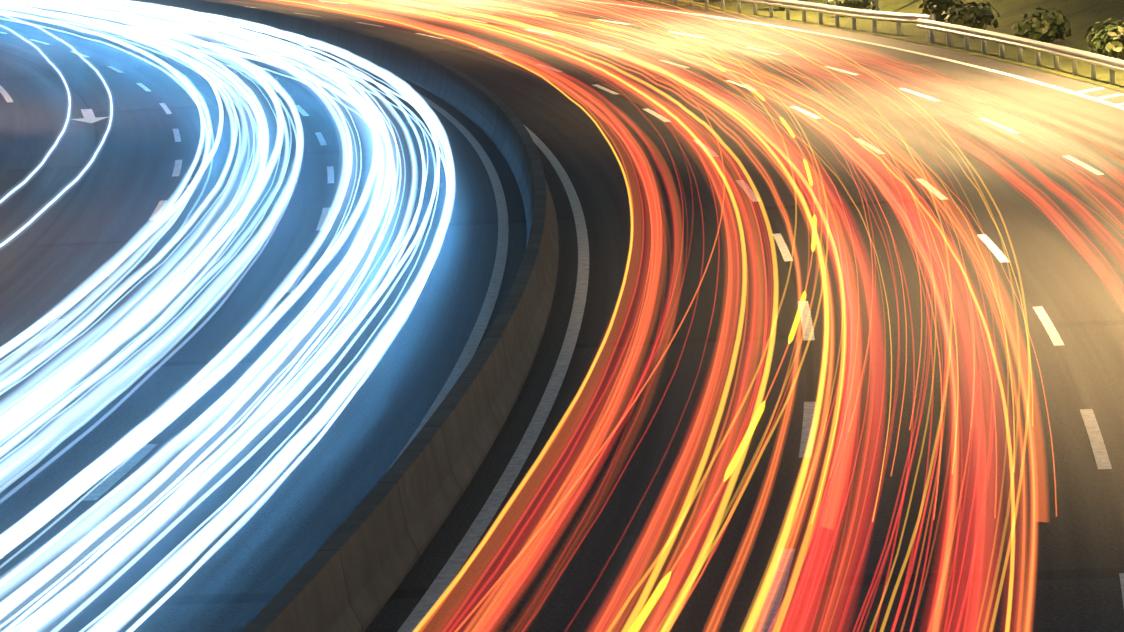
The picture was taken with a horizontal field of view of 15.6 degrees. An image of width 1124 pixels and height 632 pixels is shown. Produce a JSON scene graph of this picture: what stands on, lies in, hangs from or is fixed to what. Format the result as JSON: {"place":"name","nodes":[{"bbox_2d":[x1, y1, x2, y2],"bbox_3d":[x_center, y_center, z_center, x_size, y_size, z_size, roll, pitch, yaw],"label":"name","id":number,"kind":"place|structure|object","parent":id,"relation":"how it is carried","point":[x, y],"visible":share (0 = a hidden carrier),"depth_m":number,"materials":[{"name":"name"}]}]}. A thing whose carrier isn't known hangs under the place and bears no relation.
{"place":"outdoors","nodes":[
{"label":"outdoors","id":0,"kind":"place"},
{"bbox_2d":[0,0,1123,631],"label":"road","id":1,"kind":"structure","parent":0,"point":[948,476],"depth_m":64.97,"materials":[{"name":"grey asphalt"}]},
{"bbox_2d":[20,0,558,631],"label":"median barrier","id":2,"kind":"object","parent":1,"relation":"on","point":[356,568],"visible":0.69,"depth_m":53.52,"materials":[{"name":"concrete"}]},
{"bbox_2d":[0,0,1123,631],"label":"road markings","id":3,"kind":"object","parent":1,"relation":"on","point":[446,576],"visible":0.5,"depth_m":64.55,"materials":[{"name":"white paint"}]},
{"bbox_2d":[641,0,935,36],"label":"guardrail","id":4,"kind":"object","parent":1,"relation":"on","point":[854,14],"visible":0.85,"depth_m":139.86,"materials":[{"name":"grey metal"}]},
{"bbox_2d":[624,0,1123,91],"bbox_3d":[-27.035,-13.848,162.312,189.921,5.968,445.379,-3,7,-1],"label":"embankment grass","id":5,"kind":"structure","parent":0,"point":[1084,16],"depth_m":133.48,"materials":[{"name":"green plant"}]},
{"bbox_2d":[767,0,805,9],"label":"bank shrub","id":6,"kind":"object","parent":5,"relation":"on","point":[789,8],"visible":0.1,"depth_m":151.91,"materials":[{"name":"green plant"}]},
{"bbox_2d":[823,0,876,10],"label":"bank shrub","id":7,"kind":"object","parent":5,"relation":"on","point":[864,5],"visible":0.65,"depth_m":145.61,"materials":[{"name":"green plant"}]},
{"bbox_2d":[870,0,879,10],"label":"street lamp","id":8,"kind":"object","parent":5,"relation":"on","point":[877,8],"visible":0.23,"depth_m":147.37,"materials":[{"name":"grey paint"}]},
{"bbox_2d":[919,0,963,21],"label":"bank shrub","id":9,"kind":"object","parent":5,"relation":"on","point":[937,7],"visible":0.69,"depth_m":137.23,"materials":[{"name":"green plant"}]},
{"bbox_2d":[940,1,999,29],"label":"bank shrub","id":10,"kind":"object","parent":5,"relation":"on","point":[971,15],"visible":0.85,"depth_m":131.00,"materials":[{"name":"green plant"}]},
{"bbox_2d":[917,18,1123,83],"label":"guardrail","id":11,"kind":"object","parent":5,"relation":"on","point":[1093,60],"visible":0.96,"depth_m":117.07,"materials":[{"name":"grey metal"}]},
{"bbox_2d":[1012,7,1072,43],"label":"bank shrub","id":12,"kind":"object","parent":5,"relation":"on","point":[1037,24],"visible":0.98,"depth_m":124.48,"materials":[{"name":"green plant"}]},
{"bbox_2d":[1084,18,1123,59],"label":"bank shrub","id":13,"kind":"object","parent":5,"relation":"on","point":[1111,43],"visible":0.92,"depth_m":115.15,"materials":[{"name":"green plant"}]}
]}

